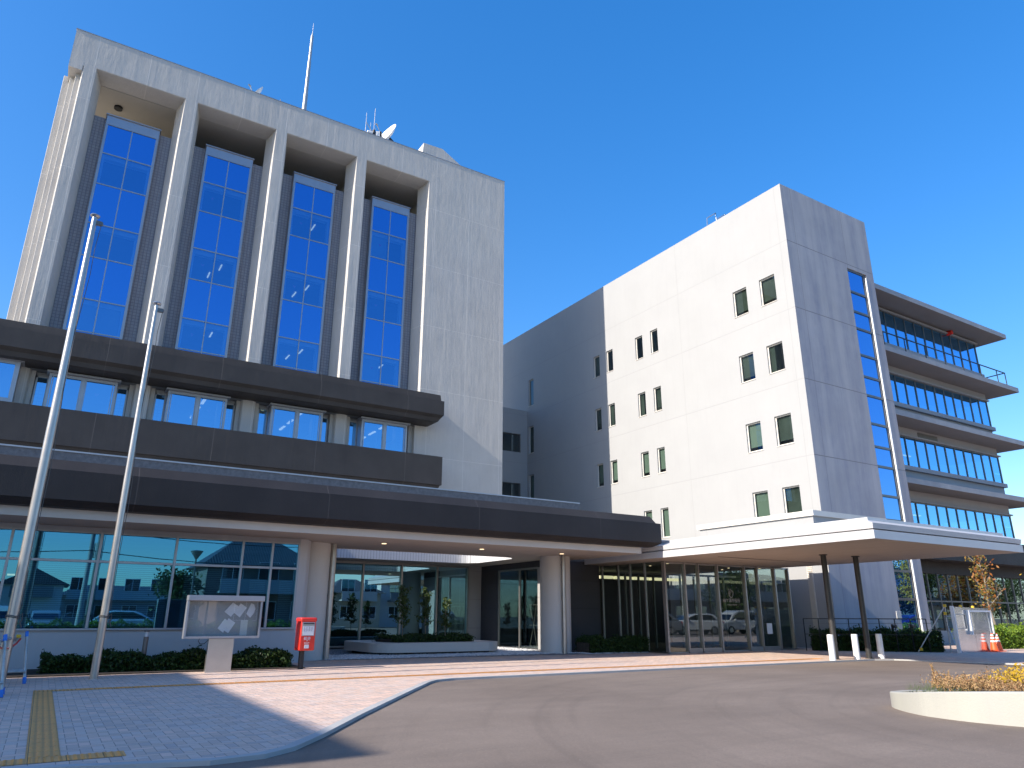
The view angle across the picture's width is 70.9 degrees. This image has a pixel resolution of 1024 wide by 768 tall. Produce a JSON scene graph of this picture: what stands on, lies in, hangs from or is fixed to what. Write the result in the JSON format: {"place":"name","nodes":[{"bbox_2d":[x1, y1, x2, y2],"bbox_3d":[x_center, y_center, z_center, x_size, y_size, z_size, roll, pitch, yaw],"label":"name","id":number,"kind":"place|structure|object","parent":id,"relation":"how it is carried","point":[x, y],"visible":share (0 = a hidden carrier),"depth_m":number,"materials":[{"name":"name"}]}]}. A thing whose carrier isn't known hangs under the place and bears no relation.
{"place":"outdoors","nodes":[
{"label":"outdoors","id":0,"kind":"place"},
{"bbox_2d":[248,84,262,92],"bbox_3d":[-13.965,-15.038,38.956,0.838,2.620,0.806,-1,-18,4],"label":"satellite dish","id":1,"kind":"object","parent":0,"point":[259,90],"visible":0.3,"depth_m":39.00,"materials":[{"name":"white paint"}]},
{"bbox_2d":[0,644,1023,766],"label":"pavement","id":2,"kind":"structure","parent":0,"point":[176,722],"depth_m":11.54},
{"bbox_2d":[0,634,7,697],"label":"pipe trestle","id":3,"kind":"object","parent":2,"relation":"on","point":[3,671],"visible":0.99,"depth_m":11.55,"materials":[{"name":"blue plastic"}]},
{"bbox_2d":[0,638,20,648],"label":"rope","id":4,"kind":"object","parent":3,"relation":"hanging from","point":[17,642],"visible":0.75,"depth_m":13.48,"materials":[{"name":"fabric"}]},
{"bbox_2d":[7,631,28,683],"bbox_3d":[-9.585,5.234,13.766,0.637,0.951,1.005,11,-21,-30],"label":"pipe trestle","id":5,"kind":"object","parent":2,"relation":"on","point":[23,670],"visible":0.6,"depth_m":13.76,"materials":[{"name":"blue plastic"}]},
{"bbox_2d":[0,636,16,642],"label":"pipe","id":6,"kind":"object","parent":5,"relation":"on","point":[9,638],"visible":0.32,"depth_m":12.63,"materials":[{"name":"metal"}]},
{"bbox_2d":[0,213,102,687],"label":"flagpole","id":7,"kind":"object","parent":2,"relation":"on","point":[12,616],"visible":0.99,"depth_m":13.98,"materials":[{"name":"metal"}]},
{"bbox_2d":[88,301,163,678],"bbox_3d":[-8.492,2.043,15.971,0.282,8.405,0.208,11,-21,-30],"label":"flagpole","id":8,"kind":"object","parent":2,"relation":"on","point":[104,615],"visible":0.99,"depth_m":15.63,"materials":[{"name":"metal"}]},
{"bbox_2d":[6,664,304,677],"bbox_3d":[-8.530,6.808,17.134,6.550,0.050,2.290,11,-21,-30],"label":"planting bed","id":9,"kind":"object","parent":2,"relation":"on","point":[31,672],"visible":0.22,"depth_m":15.94,"materials":[{"name":"soil"}]},
{"bbox_2d":[142,630,149,653],"bbox_3d":[-8.598,6.236,16.809,0.126,0.900,0.126,11,-21,-30],"label":"bollard light","id":10,"kind":"object","parent":9,"relation":"on","point":[145,644],"visible":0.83,"depth_m":16.83,"materials":[{"name":"grey metal"}]},
{"bbox_2d":[35,644,293,673],"bbox_3d":[-8.039,6.516,17.084,5.501,0.619,1.248,9,-20,-26],"label":"hedge","id":11,"kind":"object","parent":9,"relation":"on","point":[193,658],"visible":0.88,"depth_m":16.55,"materials":[{"name":"plant"}]},
{"bbox_2d":[182,595,264,672],"bbox_3d":[-6.745,5.816,16.750,1.710,1.695,0.290,11,-21,-30],"label":"notice board","id":12,"kind":"object","parent":2,"relation":"on","point":[225,620],"visible":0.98,"depth_m":16.76,"materials":[{"name":"metal"}]},
{"bbox_2d":[294,617,316,668],"bbox_3d":[-5.116,6.397,17.739,0.410,1.210,0.450,11,-21,-30],"label":"post box","id":13,"kind":"object","parent":2,"relation":"on","point":[305,634],"visible":1,"depth_m":17.62,"materials":[{"name":"red metal"}]},
{"bbox_2d":[0,443,661,668],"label":"entrance block","id":14,"kind":"structure","parent":2,"relation":"on","point":[341,560],"depth_m":20.86,"materials":[{"name":"paint"}]},
{"bbox_2d":[0,522,300,630],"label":"front window","id":15,"kind":"structure","parent":14,"relation":"in","point":[67,575],"depth_m":19.63,"materials":[{"name":"glass"}]},
{"bbox_2d":[329,560,469,648],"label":"courtyard window","id":16,"kind":"structure","parent":14,"relation":"in","point":[365,596],"depth_m":29.73,"materials":[{"name":"glass"}]},
{"bbox_2d":[497,567,537,646],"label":"sliding door","id":17,"kind":"structure","parent":14,"relation":"in","point":[509,613],"depth_m":32.51,"materials":[{"name":"glass"}]},
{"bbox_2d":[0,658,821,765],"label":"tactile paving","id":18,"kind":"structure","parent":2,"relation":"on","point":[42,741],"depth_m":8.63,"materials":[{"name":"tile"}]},
{"bbox_2d":[316,645,648,660],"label":"white gravel","id":19,"kind":"structure","parent":2,"relation":"on","point":[508,651],"depth_m":23.77,"materials":[{"name":"white gravel"}]},
{"bbox_2d":[344,640,497,654],"bbox_3d":[-3.291,9.487,25.972,4.900,0.380,3.900,11,-21,-30],"label":"planter bench","id":20,"kind":"object","parent":19,"relation":"on","point":[370,647],"visible":0.84,"depth_m":24.41,"materials":[{"name":"concrete"}]},
{"bbox_2d":[391,584,412,637],"bbox_3d":[-3.901,8.230,25.684,0.796,2.093,0.660,11,-21,-30],"label":"sapling","id":21,"kind":"object","parent":20,"relation":"on","point":[403,605],"visible":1,"depth_m":25.75,"materials":[{"name":"green plant"}]},
{"bbox_2d":[372,632,475,642],"bbox_3d":[-3.215,9.194,25.967,3.200,0.471,2.502,11,-21,-30],"label":"hedge","id":22,"kind":"object","parent":20,"relation":"on","point":[408,637],"visible":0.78,"depth_m":25.35,"materials":[{"name":"plant"}]},
{"bbox_2d":[414,587,434,633],"bbox_3d":[-3.161,8.452,26.251,0.635,2.025,0.633,-11,-21,30],"label":"sapling","id":23,"kind":"object","parent":20,"relation":"on","point":[427,598],"visible":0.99,"depth_m":26.30,"materials":[{"name":"green plant"}]},
{"bbox_2d":[437,597,452,633],"bbox_3d":[-2.442,8.721,26.514,0.621,1.680,0.536,11,-21,-30],"label":"sapling","id":24,"kind":"object","parent":20,"relation":"on","point":[444,616],"visible":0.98,"depth_m":26.55,"materials":[{"name":"green plant"}]},
{"bbox_2d":[574,633,650,652],"bbox_3d":[3.638,9.448,26.207,2.681,0.732,1.354,9,-20,-24],"label":"hedge","id":25,"kind":"object","parent":19,"relation":"on","point":[596,643],"visible":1,"depth_m":25.79,"materials":[{"name":"plant"}]},
{"bbox_2d":[520,540,798,653],"bbox_3d":[6.478,9.520,31.852,9.700,4.000,9.390,11,-21,-30],"label":"glass lobby","id":26,"kind":"object","parent":2,"relation":"on","point":[635,599],"visible":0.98,"depth_m":30.70,"materials":[{"name":"glass"}]},
{"bbox_2d":[503,184,1023,647],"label":"office annex","id":27,"kind":"object","parent":2,"relation":"on","point":[776,350],"visible":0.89,"depth_m":38.33,"materials":[{"name":"paint"}]},
{"bbox_2d":[530,426,533,453],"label":"window","id":28,"kind":"structure","parent":27,"relation":"in","point":[531,428],"depth_m":52.35,"materials":[{"name":"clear glass"}]},
{"bbox_2d":[530,475,533,497],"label":"window","id":29,"kind":"structure","parent":27,"relation":"in","point":[530,475],"depth_m":51.31,"materials":[{"name":"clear glass"}]},
{"bbox_2d":[593,356,599,378],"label":"window","id":30,"kind":"structure","parent":27,"relation":"in","point":[597,367],"depth_m":47.10,"materials":[{"name":"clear glass"}]},
{"bbox_2d":[595,408,601,431],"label":"window","id":31,"kind":"structure","parent":27,"relation":"in","point":[599,424],"depth_m":45.99,"materials":[{"name":"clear glass"}]},
{"bbox_2d":[597,464,603,487],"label":"window","id":32,"kind":"structure","parent":27,"relation":"in","point":[601,465],"depth_m":44.88,"materials":[{"name":"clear glass"}]},
{"bbox_2d":[607,349,612,372],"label":"window","id":33,"kind":"structure","parent":27,"relation":"in","point":[612,349],"depth_m":46.04,"materials":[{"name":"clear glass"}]},
{"bbox_2d":[608,403,615,427],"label":"window","id":34,"kind":"structure","parent":27,"relation":"in","point":[612,409],"depth_m":44.89,"materials":[{"name":"green glass"}]},
{"bbox_2d":[611,460,617,484],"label":"window","id":35,"kind":"structure","parent":27,"relation":"in","point":[615,461],"depth_m":43.78,"materials":[{"name":"green glass"}]},
{"bbox_2d":[635,336,643,360],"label":"window","id":36,"kind":"structure","parent":27,"relation":"in","point":[640,336],"depth_m":43.79,"materials":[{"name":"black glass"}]},
{"bbox_2d":[638,392,646,417],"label":"window","id":37,"kind":"structure","parent":27,"relation":"in","point":[642,405],"depth_m":42.64,"materials":[{"name":"green glass"}]},
{"bbox_2d":[641,451,649,477],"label":"window","id":38,"kind":"structure","parent":27,"relation":"in","point":[646,454],"depth_m":41.53,"materials":[{"name":"green glass"}]},
{"bbox_2d":[645,510,651,518],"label":"window","id":39,"kind":"structure","parent":27,"relation":"in","point":[649,513],"depth_m":40.64,"materials":[{"name":"green glass"}]},
{"bbox_2d":[651,329,657,353],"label":"window","id":40,"kind":"structure","parent":27,"relation":"in","point":[655,329],"depth_m":42.71,"materials":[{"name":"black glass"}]},
{"bbox_2d":[654,386,661,412],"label":"window","id":41,"kind":"structure","parent":27,"relation":"in","point":[659,401],"depth_m":41.56,"materials":[{"name":"green glass"}]},
{"bbox_2d":[658,447,665,473],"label":"window","id":42,"kind":"structure","parent":27,"relation":"in","point":[662,450],"depth_m":40.45,"materials":[{"name":"green glass"}]},
{"bbox_2d":[662,508,669,537],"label":"window","id":43,"kind":"structure","parent":27,"relation":"in","point":[666,512],"depth_m":39.37,"materials":[{"name":"green glass"}]},
{"bbox_2d":[734,288,748,318],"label":"window","id":44,"kind":"structure","parent":27,"relation":"in","point":[741,295],"depth_m":37.40,"materials":[{"name":"green glass"}]},
{"bbox_2d":[740,352,755,383],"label":"window","id":45,"kind":"structure","parent":27,"relation":"in","point":[748,360],"depth_m":36.31,"materials":[{"name":"green glass"}]},
{"bbox_2d":[747,421,762,453],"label":"window","id":46,"kind":"structure","parent":27,"relation":"in","point":[755,428],"depth_m":35.21,"materials":[{"name":"green glass"}]},
{"bbox_2d":[754,491,769,516],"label":"window","id":47,"kind":"structure","parent":27,"relation":"in","point":[762,497],"depth_m":34.18,"materials":[{"name":"green glass"}]},
{"bbox_2d":[760,275,776,306],"bbox_3d":[12.818,-4.646,35.845,0.255,1.460,0.970,11,-21,-30],"label":"window","id":48,"kind":"structure","parent":27,"relation":"in","point":[769,288],"depth_m":36.00,"materials":[{"name":"green glass"}]},
{"bbox_2d":[767,342,784,374],"bbox_3d":[12.958,-1.219,34.838,0.615,1.460,0.970,11,-21,-30],"label":"window","id":49,"kind":"structure","parent":27,"relation":"in","point":[775,353],"depth_m":35.02,"materials":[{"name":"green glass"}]},
{"bbox_2d":[775,413,793,446],"bbox_3d":[12.792,2.158,33.648,0.255,1.460,0.970,11,-21,-30],"label":"window","id":50,"kind":"structure","parent":27,"relation":"in","point":[785,423],"depth_m":33.79,"materials":[{"name":"green glass"}]},
{"bbox_2d":[783,485,801,512],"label":"window","id":51,"kind":"structure","parent":27,"relation":"in","point":[793,492],"depth_m":32.78,"materials":[{"name":"green glass"}]},
{"bbox_2d":[847,268,923,631],"bbox_3d":[18.157,2.686,35.350,1.649,18.120,0.230,11,-21,-30],"label":"stair window","id":52,"kind":"structure","parent":27,"relation":"in","point":[892,507],"depth_m":35.43,"materials":[{"name":"blue glass"}]},
{"bbox_2d":[879,310,979,372],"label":"ribbon window","id":53,"kind":"structure","parent":27,"relation":"in","point":[890,323],"depth_m":43.45,"materials":[{"name":"blue glass"}]},
{"bbox_2d":[889,373,991,425],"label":"ribbon window","id":54,"kind":"structure","parent":27,"relation":"in","point":[904,390],"depth_m":42.31,"materials":[{"name":"blue glass"}]},
{"bbox_2d":[900,435,1003,482],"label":"ribbon window","id":55,"kind":"structure","parent":27,"relation":"in","point":[916,452],"depth_m":41.20,"materials":[{"name":"blue glass"}]},
{"bbox_2d":[911,501,1014,537],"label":"ribbon window","id":56,"kind":"structure","parent":27,"relation":"in","point":[923,513],"depth_m":40.23,"materials":[{"name":"blue glass"}]},
{"bbox_2d":[584,510,1023,659],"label":"entrance canopy","id":57,"kind":"object","parent":2,"relation":"on","point":[824,539],"visible":0.85,"depth_m":22.70,"materials":[{"name":"white metal"}]},
{"bbox_2d":[827,634,835,660],"bbox_3d":[9.710,8.021,21.849,0.190,0.770,0.190,11,-21,-30],"label":"bollard","id":58,"kind":"object","parent":2,"relation":"on","point":[831,647],"visible":0.91,"depth_m":21.79,"materials":[{"name":"white metal"}]},
{"bbox_2d":[851,634,860,659],"bbox_3d":[10.738,8.220,22.456,0.190,0.770,0.190,11,-21,-30],"label":"bollard","id":59,"kind":"object","parent":2,"relation":"on","point":[855,646],"visible":0.91,"depth_m":22.40,"materials":[{"name":"white metal"}]},
{"bbox_2d":[803,618,930,651],"bbox_3d":[13.730,9.742,27.928,4.449,1.218,0.040,-4,-18,14],"label":"railing","id":60,"kind":"object","parent":2,"relation":"on","point":[869,634],"visible":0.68,"depth_m":27.94,"materials":[{"name":"black metal"}]},
{"bbox_2d":[809,623,945,651],"bbox_3d":[14.254,9.981,28.310,4.906,1.078,1.312,-4,-18,13],"label":"hedge","id":61,"kind":"object","parent":2,"relation":"on","point":[905,640],"visible":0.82,"depth_m":27.82,"materials":[{"name":"plant"}]},
{"bbox_2d":[875,634,884,658],"bbox_3d":[11.825,8.432,23.098,0.196,0.770,0.196,11,-21,-30],"label":"bollard","id":62,"kind":"object","parent":2,"relation":"on","point":[880,648],"visible":0.92,"depth_m":23.03,"materials":[{"name":"white metal"}]},
{"bbox_2d":[918,604,994,652],"bbox_3d":[17.299,9.497,27.977,3.527,1.740,1.342,11,-21,-30],"label":"metal hoarding","id":63,"kind":"object","parent":2,"relation":"on","point":[973,628],"visible":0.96,"depth_m":27.63,"materials":[{"name":"white paint"}]},
{"bbox_2d":[964,555,1005,624],"bbox_3d":[21.459,9.536,32.490,1.533,4.478,1.434,-3,-18,9],"label":"young tree","id":64,"kind":"object","parent":2,"relation":"on","point":[985,582],"visible":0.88,"depth_m":32.57,"materials":[{"name":"brown plant"}]},
{"bbox_2d":[951,620,1023,648],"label":"hedge","id":65,"kind":"object","parent":2,"relation":"on","point":[1012,637],"visible":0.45,"depth_m":30.75,"materials":[{"name":"plant"}]},
{"bbox_2d":[988,633,1002,651],"bbox_3d":[18.742,10.065,27.995,0.380,0.680,0.380,11,-21,-30],"label":"traffic cone","id":66,"kind":"object","parent":2,"relation":"on","point":[993,646],"visible":1,"depth_m":27.91,"materials":[{"name":"orange plastic"}]},
{"bbox_2d":[995,633,1005,651],"bbox_3d":[19.139,10.178,28.341,0.380,0.680,0.380,11,-21,-30],"label":"traffic cone","id":67,"kind":"object","parent":2,"relation":"on","point":[999,645],"visible":0.77,"depth_m":28.24,"materials":[{"name":"orange plastic"}]},
{"bbox_2d":[0,0,1023,544],"label":"sky","id":68,"kind":"structure","parent":0,"point":[613,130],"materials":[{"name":"blue"}]},
{"bbox_2d":[170,660,1023,767],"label":"road","id":69,"kind":"structure","parent":0,"point":[832,715],"depth_m":8.82,"materials":[{"name":"grey asphalt"}]},
{"bbox_2d":[0,659,1023,767],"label":"kerb","id":70,"kind":"structure","parent":69,"relation":"on","point":[318,735],"depth_m":8.04,"materials":[{"name":"concrete"}]},
{"bbox_2d":[890,689,1023,726],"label":"planter island","id":71,"kind":"structure","parent":0,"point":[1005,708],"depth_m":9.35,"materials":[{"name":"concrete"}]},
{"bbox_2d":[906,680,984,691],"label":"grass tufts","id":72,"kind":"object","parent":71,"relation":"on","point":[938,688],"visible":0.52,"depth_m":10.33,"materials":[{"name":"plant"}]},
{"bbox_2d":[920,663,1023,690],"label":"dry shrubs","id":73,"kind":"object","parent":71,"relation":"on","point":[992,683],"visible":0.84,"depth_m":9.90,"materials":[{"name":"plant"}]},
{"bbox_2d":[979,663,1023,682],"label":"yellow shrubs","id":74,"kind":"object","parent":71,"relation":"on","point":[1017,667],"visible":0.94,"depth_m":10.00,"materials":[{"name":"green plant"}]},
{"label":"ground","id":75,"kind":"structure","parent":0,"visible":0},
{"bbox_2d":[0,28,504,494],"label":"office tower","id":76,"kind":"structure","parent":75,"relation":"on","point":[327,293],"depth_m":35.04,"materials":[{"name":"paint"}]},
{"bbox_2d":[0,358,24,401],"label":"box window","id":77,"kind":"structure","parent":76,"relation":"in","point":[10,369],"depth_m":27.76,"materials":[{"name":"glass"}]},
{"bbox_2d":[27,367,135,415],"bbox_3d":[-19.425,1.800,32.034,4.040,2.620,7.340,11,-21,-30],"label":"bay window","id":78,"kind":"structure","parent":76,"relation":"in","point":[87,393],"depth_m":29.44,"materials":[{"name":"glass"}]},
{"bbox_2d":[148,385,243,429],"bbox_3d":[-15.697,2.525,34.236,4.040,2.620,7.340,11,-21,-30],"label":"bay window","id":79,"kind":"structure","parent":76,"relation":"in","point":[174,405],"depth_m":31.54,"materials":[{"name":"glass"}]},
{"bbox_2d":[254,401,337,441],"bbox_3d":[-11.969,3.250,36.438,4.040,2.620,7.340,11,-21,-30],"label":"bay window","id":80,"kind":"structure","parent":76,"relation":"in","point":[275,419],"depth_m":33.73,"materials":[{"name":"glass"}]},
{"bbox_2d":[302,24,313,109],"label":"antenna mast","id":81,"kind":"object","parent":76,"relation":"on","point":[305,99],"visible":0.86,"depth_m":42.35,"materials":[{"name":"white metal"}]},
{"bbox_2d":[365,109,381,136],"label":"antenna cluster","id":82,"kind":"object","parent":76,"relation":"on","point":[377,133],"visible":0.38,"depth_m":42.62,"materials":[{"name":"grey metal"}]},
{"bbox_2d":[347,415,417,451],"bbox_3d":[-8.241,3.975,38.640,4.040,2.620,7.340,11,-21,-30],"label":"bay window","id":83,"kind":"structure","parent":76,"relation":"in","point":[369,432],"depth_m":35.88,"materials":[{"name":"glass"}]},
{"bbox_2d":[376,123,395,140],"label":"satellite dish","id":84,"kind":"object","parent":76,"relation":"on","point":[388,133],"visible":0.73,"depth_m":43.64,"materials":[{"name":"white paint"}]},
{"bbox_2d":[502,407,526,496],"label":"link corridor","id":85,"kind":"object","parent":76,"relation":"attached to","point":[514,467],"visible":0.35,"depth_m":52.03,"materials":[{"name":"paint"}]},
{"bbox_2d":[502,482,519,496],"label":"window","id":86,"kind":"structure","parent":85,"relation":"in","point":[502,482],"depth_m":51.14,"materials":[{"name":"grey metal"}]},
{"bbox_2d":[503,432,519,452],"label":"window","id":87,"kind":"structure","parent":85,"relation":"in","point":[503,432],"depth_m":52.17,"materials":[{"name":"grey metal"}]}
]}

